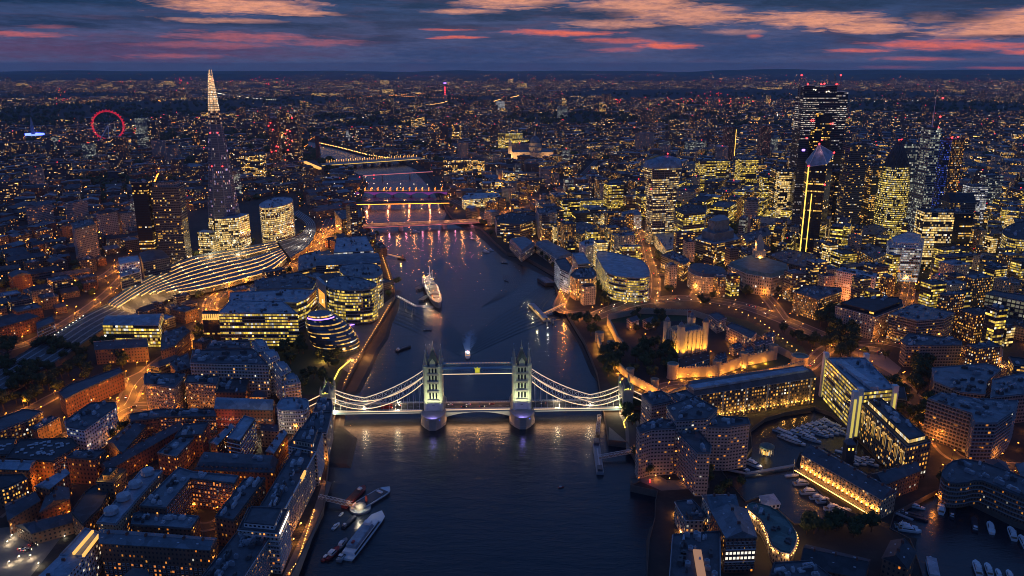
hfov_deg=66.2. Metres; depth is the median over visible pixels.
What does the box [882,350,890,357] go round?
tree
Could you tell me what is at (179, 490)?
apartment building
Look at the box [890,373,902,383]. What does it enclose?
tree
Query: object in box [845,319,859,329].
tree
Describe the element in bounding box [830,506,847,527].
tree
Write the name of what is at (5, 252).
office building
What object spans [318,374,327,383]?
tree
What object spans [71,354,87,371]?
tree
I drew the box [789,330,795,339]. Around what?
tree
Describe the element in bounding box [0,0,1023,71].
sky
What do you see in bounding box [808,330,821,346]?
tree
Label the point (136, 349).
warehouse building
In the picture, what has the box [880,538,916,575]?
warehouse building
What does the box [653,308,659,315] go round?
tree
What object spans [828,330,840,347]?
tree
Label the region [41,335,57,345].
tree
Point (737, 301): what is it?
pavement
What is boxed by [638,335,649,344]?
tree
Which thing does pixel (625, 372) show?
castle wall
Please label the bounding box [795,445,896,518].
warehouse building
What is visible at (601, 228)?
office building
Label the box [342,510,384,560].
river ferry
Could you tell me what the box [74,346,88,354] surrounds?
tree
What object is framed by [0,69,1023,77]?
hills
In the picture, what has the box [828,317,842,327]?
tree
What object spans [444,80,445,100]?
telecom tower
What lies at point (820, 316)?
tree
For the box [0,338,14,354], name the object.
tree
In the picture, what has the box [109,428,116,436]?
tree
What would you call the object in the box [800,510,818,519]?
tree
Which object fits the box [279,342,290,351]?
tree
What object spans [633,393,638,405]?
tree
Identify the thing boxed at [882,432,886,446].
arched window
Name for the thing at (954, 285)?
office building
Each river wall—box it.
[290,173,394,575]
[308,139,657,575]
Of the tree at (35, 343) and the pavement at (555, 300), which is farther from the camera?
the pavement at (555, 300)
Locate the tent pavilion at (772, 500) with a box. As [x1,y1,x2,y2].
[759,494,780,508]
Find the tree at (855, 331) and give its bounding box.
[844,325,860,336]
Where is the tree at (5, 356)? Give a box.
[0,353,10,360]
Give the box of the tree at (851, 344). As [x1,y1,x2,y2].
[845,339,859,355]
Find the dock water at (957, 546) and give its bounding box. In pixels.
[723,410,1023,575]
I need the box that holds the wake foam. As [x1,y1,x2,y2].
[463,333,474,350]
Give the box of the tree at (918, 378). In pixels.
[910,376,924,387]
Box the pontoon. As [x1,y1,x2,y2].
[854,437,881,463]
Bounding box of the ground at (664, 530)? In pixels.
[0,74,1023,575]
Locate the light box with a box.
[304,161,320,168]
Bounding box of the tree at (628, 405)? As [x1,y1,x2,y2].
[624,401,634,413]
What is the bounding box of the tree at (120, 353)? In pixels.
[114,350,126,356]
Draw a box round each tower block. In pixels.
[131,179,157,251]
[150,179,191,263]
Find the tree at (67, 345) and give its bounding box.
[64,341,71,348]
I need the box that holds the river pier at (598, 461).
[593,438,603,474]
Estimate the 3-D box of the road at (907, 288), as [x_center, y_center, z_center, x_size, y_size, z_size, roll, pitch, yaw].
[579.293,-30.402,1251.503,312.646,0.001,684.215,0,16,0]
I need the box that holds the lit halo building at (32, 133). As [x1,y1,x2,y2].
[25,117,44,136]
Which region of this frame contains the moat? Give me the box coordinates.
[601,312,806,371]
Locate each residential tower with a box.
[111,136,130,160]
[134,117,150,147]
[147,120,159,147]
[722,125,736,160]
[756,124,771,157]
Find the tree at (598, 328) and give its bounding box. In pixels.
[593,326,601,332]
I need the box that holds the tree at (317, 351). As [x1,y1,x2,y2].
[313,348,322,358]
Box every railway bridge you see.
[321,157,423,167]
[356,200,448,208]
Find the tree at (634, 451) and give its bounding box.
[631,446,635,455]
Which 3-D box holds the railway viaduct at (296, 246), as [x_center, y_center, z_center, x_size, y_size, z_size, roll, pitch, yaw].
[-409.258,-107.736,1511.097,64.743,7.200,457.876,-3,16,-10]
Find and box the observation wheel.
[91,110,123,139]
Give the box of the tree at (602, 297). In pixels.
[599,294,605,305]
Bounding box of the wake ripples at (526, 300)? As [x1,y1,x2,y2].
[515,286,548,317]
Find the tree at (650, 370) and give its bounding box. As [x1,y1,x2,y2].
[646,365,658,378]
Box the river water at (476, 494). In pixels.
[299,140,655,575]
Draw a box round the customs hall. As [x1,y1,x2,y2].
[535,240,571,263]
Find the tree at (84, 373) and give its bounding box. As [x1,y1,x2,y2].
[79,368,89,378]
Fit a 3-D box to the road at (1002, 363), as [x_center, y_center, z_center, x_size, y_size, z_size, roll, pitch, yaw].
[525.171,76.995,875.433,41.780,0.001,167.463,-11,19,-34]
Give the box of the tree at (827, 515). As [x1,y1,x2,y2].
[823,510,835,519]
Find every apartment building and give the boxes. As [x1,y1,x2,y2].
[0,244,11,249]
[0,264,20,280]
[0,313,16,319]
[0,313,39,336]
[0,409,43,441]
[5,252,46,269]
[7,241,26,248]
[7,269,32,289]
[8,250,29,256]
[11,303,43,318]
[23,259,41,269]
[27,247,39,252]
[27,283,52,303]
[30,237,65,251]
[30,416,61,438]
[34,468,72,505]
[36,315,55,337]
[37,292,59,309]
[39,553,84,575]
[44,238,63,254]
[46,256,68,271]
[51,244,69,253]
[51,267,90,279]
[57,286,79,299]
[58,367,124,416]
[59,527,102,575]
[66,243,74,251]
[66,448,106,484]
[71,218,100,259]
[71,485,109,534]
[74,273,98,286]
[78,256,96,271]
[80,279,97,292]
[95,466,127,504]
[96,209,119,242]
[96,466,162,530]
[98,529,217,575]
[101,244,119,254]
[106,232,138,247]
[117,209,136,233]
[123,567,149,575]
[130,511,200,535]
[135,304,155,313]
[139,467,238,514]
[144,372,187,409]
[157,437,196,475]
[169,352,191,377]
[171,305,198,323]
[174,421,210,456]
[180,299,197,307]
[184,374,219,408]
[190,349,270,396]
[192,337,211,349]
[202,531,271,575]
[205,340,250,348]
[210,423,234,452]
[214,476,266,546]
[215,377,249,397]
[226,415,257,453]
[227,285,250,296]
[237,506,291,573]
[251,339,268,355]
[260,349,279,394]
[260,422,279,446]
[260,449,316,536]
[262,267,285,277]
[265,429,288,466]
[272,361,290,399]
[276,397,309,433]
[283,373,301,397]
[288,428,324,485]
[302,410,333,460]
[305,272,324,279]
[313,397,333,433]
[315,272,339,290]
[330,238,336,248]
[359,228,367,235]
[674,499,706,532]
[834,267,876,300]
[938,459,1023,524]
[1014,462,1023,476]
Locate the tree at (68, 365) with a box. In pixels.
[62,359,74,376]
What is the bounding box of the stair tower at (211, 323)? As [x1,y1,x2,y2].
[202,311,220,340]
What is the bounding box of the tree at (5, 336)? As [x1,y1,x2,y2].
[0,334,8,342]
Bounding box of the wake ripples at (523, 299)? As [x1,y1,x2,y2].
[511,286,544,317]
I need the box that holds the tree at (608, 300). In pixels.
[604,296,612,306]
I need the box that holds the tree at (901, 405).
[896,402,906,412]
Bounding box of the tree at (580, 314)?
[577,312,582,321]
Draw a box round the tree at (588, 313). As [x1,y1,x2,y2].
[583,310,592,323]
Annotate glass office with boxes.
[596,251,649,302]
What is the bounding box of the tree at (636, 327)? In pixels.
[633,323,640,329]
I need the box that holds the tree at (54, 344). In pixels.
[48,341,59,348]
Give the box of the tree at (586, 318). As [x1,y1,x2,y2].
[583,315,591,325]
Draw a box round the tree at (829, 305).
[824,302,837,308]
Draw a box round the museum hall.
[304,160,323,175]
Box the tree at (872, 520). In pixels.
[865,514,880,531]
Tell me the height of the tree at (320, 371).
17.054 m
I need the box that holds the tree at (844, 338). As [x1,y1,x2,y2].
[840,335,852,342]
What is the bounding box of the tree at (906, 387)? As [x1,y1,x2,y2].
[896,381,911,392]
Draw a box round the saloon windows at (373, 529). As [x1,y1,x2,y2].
[342,521,379,554]
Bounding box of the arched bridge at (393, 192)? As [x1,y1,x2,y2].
[356,188,446,196]
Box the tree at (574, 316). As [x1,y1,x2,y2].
[568,313,578,324]
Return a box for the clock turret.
[841,438,855,465]
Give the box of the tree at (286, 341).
[279,337,290,345]
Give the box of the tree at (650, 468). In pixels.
[646,465,653,473]
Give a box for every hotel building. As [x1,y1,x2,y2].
[0,141,35,155]
[64,400,119,449]
[635,390,750,495]
[685,365,816,415]
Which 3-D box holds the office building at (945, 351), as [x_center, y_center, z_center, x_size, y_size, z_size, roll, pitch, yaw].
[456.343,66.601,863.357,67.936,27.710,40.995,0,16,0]
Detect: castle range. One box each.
[678,351,709,366]
[709,312,726,333]
[725,322,756,348]
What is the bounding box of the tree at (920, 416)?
[912,411,924,426]
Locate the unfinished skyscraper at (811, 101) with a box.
[789,73,847,214]
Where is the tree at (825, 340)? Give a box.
[818,335,834,350]
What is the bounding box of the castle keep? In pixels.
[663,310,708,356]
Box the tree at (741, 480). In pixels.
[736,475,746,486]
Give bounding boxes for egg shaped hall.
[305,310,359,357]
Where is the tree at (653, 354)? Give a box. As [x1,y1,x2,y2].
[649,348,658,360]
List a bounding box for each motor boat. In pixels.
[324,546,339,560]
[331,522,339,530]
[337,537,347,550]
[854,460,866,465]
[861,456,874,461]
[865,461,878,466]
[986,521,995,534]
[995,568,1001,575]
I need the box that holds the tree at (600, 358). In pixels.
[597,354,604,364]
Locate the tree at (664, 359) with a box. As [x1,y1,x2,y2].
[660,355,672,370]
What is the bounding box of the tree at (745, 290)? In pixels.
[741,287,750,295]
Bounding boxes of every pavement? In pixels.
[0,409,276,517]
[2,263,140,352]
[7,369,143,414]
[15,259,140,345]
[34,381,130,409]
[60,219,326,433]
[121,219,334,416]
[200,434,294,523]
[201,453,288,531]
[450,200,567,314]
[457,200,591,312]
[534,197,660,296]
[593,295,880,348]
[601,301,878,355]
[619,410,629,452]
[639,338,866,395]
[658,275,773,311]
[666,343,899,392]
[771,296,788,317]
[833,350,1014,471]
[852,353,1018,463]
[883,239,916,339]
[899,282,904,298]
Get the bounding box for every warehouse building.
[0,437,16,459]
[0,458,38,491]
[5,437,78,480]
[93,337,149,364]
[194,452,278,492]
[214,397,275,428]
[701,492,738,530]
[709,503,757,572]
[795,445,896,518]
[801,544,870,575]
[869,461,920,497]
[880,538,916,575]
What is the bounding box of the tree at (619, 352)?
[610,348,624,357]
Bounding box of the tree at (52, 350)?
[46,346,56,353]
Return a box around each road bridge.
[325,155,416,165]
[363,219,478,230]
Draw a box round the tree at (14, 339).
[7,335,17,344]
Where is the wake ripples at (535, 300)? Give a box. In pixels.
[525,286,555,317]
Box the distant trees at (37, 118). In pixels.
[0,91,1023,297]
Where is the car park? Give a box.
[0,527,60,575]
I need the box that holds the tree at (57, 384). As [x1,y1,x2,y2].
[50,379,63,390]
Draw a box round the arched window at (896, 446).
[893,443,897,458]
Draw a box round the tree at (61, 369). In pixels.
[57,367,65,377]
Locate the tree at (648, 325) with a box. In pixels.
[644,322,654,331]
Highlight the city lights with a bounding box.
[0,74,1002,292]
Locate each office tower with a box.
[227,147,243,164]
[240,152,266,176]
[267,117,282,162]
[283,111,302,161]
[386,97,393,117]
[444,157,484,174]
[496,101,504,109]
[498,131,522,148]
[518,138,530,142]
[557,106,567,118]
[694,158,729,180]
[734,157,757,185]
[743,198,758,232]
[758,175,769,197]
[766,166,783,215]
[773,168,791,217]
[827,168,839,227]
[834,141,868,224]
[859,163,883,224]
[896,141,919,218]
[907,98,943,231]
[913,207,955,268]
[930,137,952,207]
[940,193,975,241]
[941,136,964,193]
[946,207,973,245]
[962,183,988,226]
[979,173,1003,203]
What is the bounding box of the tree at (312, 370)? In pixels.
[307,365,317,378]
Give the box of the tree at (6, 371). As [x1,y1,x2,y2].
[2,368,13,375]
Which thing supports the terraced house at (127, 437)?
on the ground at (664, 530)
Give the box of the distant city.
[0,78,1023,346]
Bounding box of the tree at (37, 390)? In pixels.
[30,384,43,400]
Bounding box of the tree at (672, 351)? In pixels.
[666,346,677,357]
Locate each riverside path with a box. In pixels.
[283,480,330,575]
[609,427,708,490]
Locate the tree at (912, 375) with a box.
[906,372,922,386]
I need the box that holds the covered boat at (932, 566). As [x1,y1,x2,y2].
[926,556,939,575]
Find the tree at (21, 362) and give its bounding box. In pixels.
[17,358,26,364]
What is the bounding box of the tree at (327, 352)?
[322,349,330,356]
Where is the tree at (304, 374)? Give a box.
[301,371,310,377]
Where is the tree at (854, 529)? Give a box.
[847,521,864,537]
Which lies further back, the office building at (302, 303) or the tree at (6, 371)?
the office building at (302, 303)
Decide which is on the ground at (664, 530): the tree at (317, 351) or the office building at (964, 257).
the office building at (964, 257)
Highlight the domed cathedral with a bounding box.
[508,131,552,158]
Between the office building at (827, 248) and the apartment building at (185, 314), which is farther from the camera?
the office building at (827, 248)
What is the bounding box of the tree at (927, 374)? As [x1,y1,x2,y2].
[923,370,930,381]
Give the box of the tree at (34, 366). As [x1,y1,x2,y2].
[28,363,40,372]
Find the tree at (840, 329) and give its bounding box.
[837,325,845,334]
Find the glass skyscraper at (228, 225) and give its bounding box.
[197,69,251,256]
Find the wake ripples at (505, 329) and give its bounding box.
[470,300,566,355]
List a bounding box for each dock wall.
[720,406,887,524]
[889,489,1023,575]
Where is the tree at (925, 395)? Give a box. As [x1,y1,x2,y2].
[921,390,934,399]
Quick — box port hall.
[727,234,788,296]
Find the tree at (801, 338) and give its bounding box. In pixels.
[796,334,806,344]
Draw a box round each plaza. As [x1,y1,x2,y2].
[342,297,392,372]
[617,302,713,314]
[841,345,900,382]
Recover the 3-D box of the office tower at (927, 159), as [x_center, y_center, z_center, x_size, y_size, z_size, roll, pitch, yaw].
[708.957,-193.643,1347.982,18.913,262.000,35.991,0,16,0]
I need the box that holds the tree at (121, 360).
[116,354,129,369]
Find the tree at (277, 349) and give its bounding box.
[271,346,281,353]
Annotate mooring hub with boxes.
[350,495,370,514]
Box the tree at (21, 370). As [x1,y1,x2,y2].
[14,365,28,375]
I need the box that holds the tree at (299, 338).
[295,334,305,341]
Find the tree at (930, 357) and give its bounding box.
[923,353,936,363]
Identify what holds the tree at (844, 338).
on the plaza at (886, 363)
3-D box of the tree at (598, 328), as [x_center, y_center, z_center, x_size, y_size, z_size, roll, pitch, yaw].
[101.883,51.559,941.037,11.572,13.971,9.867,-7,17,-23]
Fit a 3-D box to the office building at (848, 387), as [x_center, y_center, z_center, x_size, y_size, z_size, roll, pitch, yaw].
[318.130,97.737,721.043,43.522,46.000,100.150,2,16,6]
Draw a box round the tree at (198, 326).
[193,322,203,331]
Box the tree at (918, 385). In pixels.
[910,378,927,393]
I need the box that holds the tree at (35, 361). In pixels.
[23,359,39,367]
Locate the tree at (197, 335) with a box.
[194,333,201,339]
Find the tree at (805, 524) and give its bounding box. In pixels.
[799,518,812,534]
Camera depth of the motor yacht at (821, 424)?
713.68 m
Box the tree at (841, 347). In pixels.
[833,340,849,357]
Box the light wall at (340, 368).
[334,359,350,379]
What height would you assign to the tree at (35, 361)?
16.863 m
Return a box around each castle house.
[626,315,638,329]
[642,316,653,329]
[714,352,726,362]
[729,341,741,355]
[741,345,753,353]
[751,338,764,352]
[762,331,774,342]
[763,337,772,350]
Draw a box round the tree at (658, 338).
[651,334,660,347]
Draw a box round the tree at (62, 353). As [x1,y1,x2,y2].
[58,350,67,356]
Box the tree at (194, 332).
[191,330,202,335]
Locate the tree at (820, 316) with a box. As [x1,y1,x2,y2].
[813,309,826,326]
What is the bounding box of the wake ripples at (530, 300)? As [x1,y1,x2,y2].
[520,286,552,317]
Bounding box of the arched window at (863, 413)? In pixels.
[861,411,864,424]
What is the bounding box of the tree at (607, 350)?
[602,348,612,353]
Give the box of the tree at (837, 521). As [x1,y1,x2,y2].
[830,516,843,531]
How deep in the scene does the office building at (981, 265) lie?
1096.15 m
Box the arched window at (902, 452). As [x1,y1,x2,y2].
[899,449,904,464]
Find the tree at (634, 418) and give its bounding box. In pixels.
[627,412,639,424]
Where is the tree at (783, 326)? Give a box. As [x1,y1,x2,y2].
[780,323,788,333]
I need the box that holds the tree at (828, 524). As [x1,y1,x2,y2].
[820,518,835,534]
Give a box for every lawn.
[269,346,345,394]
[598,364,618,391]
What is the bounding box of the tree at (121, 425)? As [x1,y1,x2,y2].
[116,419,129,430]
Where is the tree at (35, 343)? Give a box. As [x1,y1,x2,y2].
[30,339,42,346]
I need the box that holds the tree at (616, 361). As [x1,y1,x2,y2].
[610,355,620,370]
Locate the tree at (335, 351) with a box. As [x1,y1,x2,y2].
[332,347,341,358]
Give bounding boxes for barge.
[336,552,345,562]
[341,485,365,508]
[341,515,355,528]
[395,345,410,351]
[898,511,916,519]
[901,509,923,517]
[905,512,927,521]
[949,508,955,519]
[971,516,978,532]
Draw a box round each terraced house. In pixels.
[4,491,40,533]
[15,512,74,543]
[39,486,71,518]
[100,421,182,475]
[107,420,147,456]
[129,408,217,436]
[249,390,266,398]
[769,560,830,575]
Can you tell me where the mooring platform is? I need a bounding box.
[418,295,427,301]
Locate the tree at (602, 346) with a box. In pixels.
[598,344,611,354]
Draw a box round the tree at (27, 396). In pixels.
[20,389,34,405]
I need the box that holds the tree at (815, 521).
[808,513,823,533]
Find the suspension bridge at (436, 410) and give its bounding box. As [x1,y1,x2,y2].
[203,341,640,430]
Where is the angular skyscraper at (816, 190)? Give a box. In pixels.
[797,143,834,253]
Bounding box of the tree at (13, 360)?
[9,358,16,364]
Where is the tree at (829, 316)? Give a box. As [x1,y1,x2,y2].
[826,314,836,324]
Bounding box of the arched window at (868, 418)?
[866,416,869,429]
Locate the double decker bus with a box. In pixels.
[381,403,392,408]
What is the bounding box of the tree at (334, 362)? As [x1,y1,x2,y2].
[330,358,339,368]
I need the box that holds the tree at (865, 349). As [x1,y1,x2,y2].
[861,346,868,352]
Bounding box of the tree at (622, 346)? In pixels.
[617,342,629,352]
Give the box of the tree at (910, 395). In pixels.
[906,392,913,401]
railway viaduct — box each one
[0,303,131,394]
[278,210,315,261]
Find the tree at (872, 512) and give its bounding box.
[863,510,877,526]
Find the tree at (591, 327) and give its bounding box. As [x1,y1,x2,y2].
[586,322,596,335]
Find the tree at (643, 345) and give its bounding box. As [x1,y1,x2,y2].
[636,340,649,353]
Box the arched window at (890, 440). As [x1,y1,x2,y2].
[887,437,891,452]
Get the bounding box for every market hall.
[509,236,534,261]
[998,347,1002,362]
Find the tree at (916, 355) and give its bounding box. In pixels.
[911,351,926,360]
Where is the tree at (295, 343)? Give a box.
[292,340,300,353]
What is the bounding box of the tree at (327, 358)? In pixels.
[324,353,333,365]
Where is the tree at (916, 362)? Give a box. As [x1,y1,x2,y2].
[910,359,923,367]
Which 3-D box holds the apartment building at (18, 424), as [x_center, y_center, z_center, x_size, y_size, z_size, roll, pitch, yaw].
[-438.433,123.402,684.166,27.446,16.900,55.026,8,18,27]
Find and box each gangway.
[318,494,352,506]
[396,295,414,305]
[543,303,565,314]
[596,415,600,434]
[598,449,632,458]
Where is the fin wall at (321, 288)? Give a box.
[315,275,327,310]
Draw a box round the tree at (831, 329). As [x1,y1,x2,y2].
[825,326,838,334]
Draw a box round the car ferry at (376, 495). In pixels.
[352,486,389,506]
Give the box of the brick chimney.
[314,135,320,158]
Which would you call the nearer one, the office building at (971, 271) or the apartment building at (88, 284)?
the office building at (971, 271)
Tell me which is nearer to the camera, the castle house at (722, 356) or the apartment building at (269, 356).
the apartment building at (269, 356)
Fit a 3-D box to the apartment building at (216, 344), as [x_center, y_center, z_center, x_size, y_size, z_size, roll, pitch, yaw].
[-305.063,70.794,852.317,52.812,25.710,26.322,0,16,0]
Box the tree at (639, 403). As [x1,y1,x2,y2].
[636,395,641,405]
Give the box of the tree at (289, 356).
[282,352,296,364]
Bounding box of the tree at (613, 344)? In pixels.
[607,341,618,349]
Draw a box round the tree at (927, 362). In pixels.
[921,359,933,370]
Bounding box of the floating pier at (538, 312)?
[528,303,549,321]
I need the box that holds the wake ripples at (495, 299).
[482,275,519,306]
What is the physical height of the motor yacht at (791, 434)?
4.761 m
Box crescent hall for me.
[747,502,798,562]
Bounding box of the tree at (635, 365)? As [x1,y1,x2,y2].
[627,363,639,371]
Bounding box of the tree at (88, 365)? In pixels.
[80,361,94,371]
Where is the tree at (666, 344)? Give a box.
[658,339,671,350]
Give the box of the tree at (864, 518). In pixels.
[857,514,867,524]
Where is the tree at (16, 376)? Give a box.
[10,374,23,379]
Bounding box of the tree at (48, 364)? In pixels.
[41,359,55,370]
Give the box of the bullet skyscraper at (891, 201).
[873,139,909,238]
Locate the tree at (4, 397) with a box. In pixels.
[0,391,10,409]
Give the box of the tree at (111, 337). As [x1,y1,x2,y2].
[105,333,115,339]
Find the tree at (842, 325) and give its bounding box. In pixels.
[835,322,846,327]
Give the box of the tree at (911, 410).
[906,404,916,419]
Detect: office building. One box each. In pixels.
[0,290,20,297]
[0,297,8,309]
[0,474,29,508]
[2,247,25,263]
[6,294,31,312]
[24,265,60,281]
[28,238,41,247]
[37,234,51,239]
[46,274,72,294]
[102,313,164,347]
[118,255,142,282]
[118,266,140,290]
[120,236,139,251]
[126,228,137,233]
[139,249,170,278]
[150,355,179,372]
[160,326,191,358]
[163,314,175,329]
[173,292,190,305]
[218,300,299,345]
[229,289,316,330]
[255,271,317,303]
[259,197,295,244]
[298,250,320,274]
[315,253,380,274]
[321,250,330,254]
[327,276,378,325]
[334,209,362,236]
[334,233,345,238]
[334,236,373,253]
[339,262,383,308]
[346,203,358,236]
[383,278,393,289]
[462,193,500,209]
[467,208,477,218]
[484,209,498,225]
[495,212,535,237]
[516,212,535,217]
[536,207,556,238]
[538,203,557,207]
[542,226,551,241]
[543,207,563,220]
[549,220,556,226]
[552,225,556,242]
[554,258,571,294]
[560,198,579,220]
[560,221,575,252]
[570,267,596,300]
[572,210,590,223]
[572,252,590,271]
[576,221,597,247]
[579,238,594,266]
[581,205,599,209]
[585,229,599,239]
[587,207,607,224]
[593,212,600,224]
[593,239,607,270]
[595,213,600,229]
[598,224,604,239]
[600,210,606,224]
[604,210,621,224]
[604,225,619,251]
[610,217,627,226]
[610,233,614,251]
[614,232,634,252]
[620,227,631,232]
[620,244,640,258]
[621,209,641,229]
[642,199,680,222]
[654,231,673,253]
[660,250,690,281]
[669,530,720,575]
[673,203,706,236]
[673,230,694,254]
[682,238,694,261]
[687,201,700,204]
[687,263,727,293]
[689,195,712,213]
[694,215,739,263]
[705,214,716,227]
[709,201,736,225]
[724,245,738,269]
[738,215,747,233]
[738,243,770,258]
[741,226,770,246]
[750,216,759,231]
[757,216,791,236]
[759,223,767,228]
[768,249,816,269]
[773,225,784,250]
[775,219,786,236]
[781,269,805,301]
[784,231,794,249]
[790,224,798,249]
[791,214,799,224]
[792,285,841,320]
[800,265,838,282]
[805,258,826,285]
[813,239,828,258]
[817,273,835,286]
[818,352,898,438]
[821,243,837,264]
[825,216,831,240]
[830,223,844,245]
[830,249,856,267]
[835,295,902,339]
[838,215,851,223]
[838,245,856,251]
[840,261,871,270]
[842,223,851,245]
[850,274,871,298]
[853,224,887,244]
[854,225,862,235]
[858,246,885,263]
[858,397,930,479]
[861,243,876,249]
[863,262,888,289]
[875,234,889,245]
[886,232,924,281]
[886,303,954,343]
[896,386,906,412]
[898,333,961,366]
[901,218,908,233]
[918,279,946,307]
[922,392,1018,461]
[929,258,972,278]
[929,363,1001,398]
[933,245,970,257]
[933,251,973,274]
[936,290,966,330]
[938,259,970,275]
[943,279,965,291]
[944,272,963,280]
[954,307,985,343]
[963,273,992,307]
[964,340,1000,365]
[969,227,980,246]
[969,252,980,270]
[969,269,982,274]
[972,218,976,226]
[976,251,996,256]
[978,261,1006,271]
[980,255,997,261]
[980,303,1008,344]
[982,233,997,253]
[983,264,1007,290]
[983,290,1023,318]
[984,459,1009,470]
[987,224,1001,233]
[989,228,1002,252]
[990,372,1023,422]
[996,246,1014,257]
[998,252,1019,276]
[999,221,1023,253]
[1005,317,1023,340]
[1006,356,1023,375]
[1008,257,1023,279]
[1008,276,1021,283]
[1012,218,1023,223]
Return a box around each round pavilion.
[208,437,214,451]
[759,442,774,456]
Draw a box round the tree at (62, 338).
[54,335,66,341]
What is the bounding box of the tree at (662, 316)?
[658,312,666,322]
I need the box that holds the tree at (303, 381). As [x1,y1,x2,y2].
[299,376,309,388]
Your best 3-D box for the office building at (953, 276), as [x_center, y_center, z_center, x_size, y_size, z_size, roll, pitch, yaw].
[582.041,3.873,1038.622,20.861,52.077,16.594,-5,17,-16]
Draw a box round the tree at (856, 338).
[849,333,861,340]
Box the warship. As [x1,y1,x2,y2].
[422,267,441,307]
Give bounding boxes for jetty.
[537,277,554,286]
[631,478,642,483]
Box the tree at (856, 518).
[846,514,862,524]
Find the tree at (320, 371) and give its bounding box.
[316,367,327,381]
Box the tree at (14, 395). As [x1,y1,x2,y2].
[9,391,20,403]
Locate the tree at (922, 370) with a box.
[910,367,926,373]
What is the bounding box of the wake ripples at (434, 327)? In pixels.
[389,300,464,355]
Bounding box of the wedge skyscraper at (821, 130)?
[810,112,832,154]
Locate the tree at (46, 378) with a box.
[39,371,56,390]
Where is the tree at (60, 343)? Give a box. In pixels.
[57,339,65,347]
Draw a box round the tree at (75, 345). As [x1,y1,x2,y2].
[70,342,79,355]
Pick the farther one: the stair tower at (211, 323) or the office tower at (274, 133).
the office tower at (274, 133)
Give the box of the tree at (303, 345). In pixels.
[297,340,308,353]
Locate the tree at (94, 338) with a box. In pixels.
[89,335,98,344]
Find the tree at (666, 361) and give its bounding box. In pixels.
[662,358,677,367]
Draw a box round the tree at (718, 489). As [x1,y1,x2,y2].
[714,484,725,493]
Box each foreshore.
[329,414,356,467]
[339,298,399,403]
[413,170,444,210]
[444,214,555,288]
[559,311,597,380]
[646,526,651,562]
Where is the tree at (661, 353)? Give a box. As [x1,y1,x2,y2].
[656,348,666,360]
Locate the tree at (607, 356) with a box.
[602,352,615,360]
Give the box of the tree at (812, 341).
[809,338,817,347]
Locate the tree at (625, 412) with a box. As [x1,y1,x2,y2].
[621,407,631,418]
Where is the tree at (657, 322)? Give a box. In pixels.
[651,317,659,329]
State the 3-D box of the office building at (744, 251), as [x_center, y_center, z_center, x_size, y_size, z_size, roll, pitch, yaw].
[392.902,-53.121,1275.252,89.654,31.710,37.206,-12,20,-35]
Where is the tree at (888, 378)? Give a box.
[881,373,891,382]
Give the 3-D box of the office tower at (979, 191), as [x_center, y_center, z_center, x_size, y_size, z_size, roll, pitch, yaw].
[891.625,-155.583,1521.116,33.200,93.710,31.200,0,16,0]
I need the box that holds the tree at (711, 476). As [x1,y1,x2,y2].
[708,472,714,483]
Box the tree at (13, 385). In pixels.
[5,379,18,391]
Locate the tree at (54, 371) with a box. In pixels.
[46,367,60,376]
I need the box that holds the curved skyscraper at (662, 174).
[643,153,681,243]
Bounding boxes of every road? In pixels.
[0,260,140,351]
[0,403,274,515]
[21,256,127,294]
[24,367,150,409]
[61,218,333,437]
[200,442,289,528]
[316,228,335,239]
[323,143,390,157]
[452,200,592,313]
[499,160,597,214]
[528,197,658,298]
[592,296,879,354]
[624,415,636,452]
[640,339,900,396]
[651,273,788,319]
[690,263,712,298]
[830,346,1014,469]
[869,282,914,341]
[961,346,1007,367]
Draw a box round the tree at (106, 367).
[103,363,111,371]
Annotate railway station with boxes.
[107,241,286,313]
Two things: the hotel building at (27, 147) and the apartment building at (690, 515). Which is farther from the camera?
the hotel building at (27, 147)
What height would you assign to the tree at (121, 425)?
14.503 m
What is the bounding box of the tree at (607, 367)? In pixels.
[602,362,613,375]
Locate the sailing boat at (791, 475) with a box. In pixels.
[784,459,798,476]
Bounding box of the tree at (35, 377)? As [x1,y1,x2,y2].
[29,371,45,389]
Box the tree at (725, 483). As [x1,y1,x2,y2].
[720,479,730,491]
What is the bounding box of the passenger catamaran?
[465,351,469,358]
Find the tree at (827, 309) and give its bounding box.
[825,307,834,313]
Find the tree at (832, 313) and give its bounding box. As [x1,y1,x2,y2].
[823,312,834,326]
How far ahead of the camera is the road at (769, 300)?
1057.66 m
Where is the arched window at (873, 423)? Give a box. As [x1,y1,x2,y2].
[871,421,875,435]
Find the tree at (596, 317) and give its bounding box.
[592,313,601,323]
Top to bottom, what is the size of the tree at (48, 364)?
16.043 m
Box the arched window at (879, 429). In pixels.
[876,426,880,440]
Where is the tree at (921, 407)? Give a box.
[915,403,926,413]
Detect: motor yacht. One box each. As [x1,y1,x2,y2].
[746,457,762,468]
[772,426,782,431]
[784,436,798,443]
[785,431,797,438]
[787,428,798,434]
[792,478,808,485]
[795,438,805,445]
[798,424,811,431]
[798,430,807,435]
[799,486,817,494]
[801,434,818,442]
[803,422,818,428]
[803,429,814,435]
[808,421,822,428]
[809,494,821,499]
[810,427,825,433]
[815,420,827,428]
[815,431,828,437]
[815,496,828,503]
[821,429,833,436]
[823,502,839,510]
[824,427,838,434]
[831,422,845,429]
[831,426,843,434]
[894,520,917,527]
[897,523,921,532]
[912,502,924,509]
[937,503,945,515]
[972,559,982,575]
[984,562,993,575]
[1006,569,1012,575]
[1007,526,1017,541]
[1018,534,1023,548]
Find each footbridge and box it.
[363,171,432,178]
[727,464,794,474]
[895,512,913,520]
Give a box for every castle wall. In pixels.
[595,331,666,393]
[607,308,791,358]
[607,316,623,345]
[666,343,777,379]
[667,352,808,395]
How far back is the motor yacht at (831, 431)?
701.34 m
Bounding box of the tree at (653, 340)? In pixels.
[648,337,656,347]

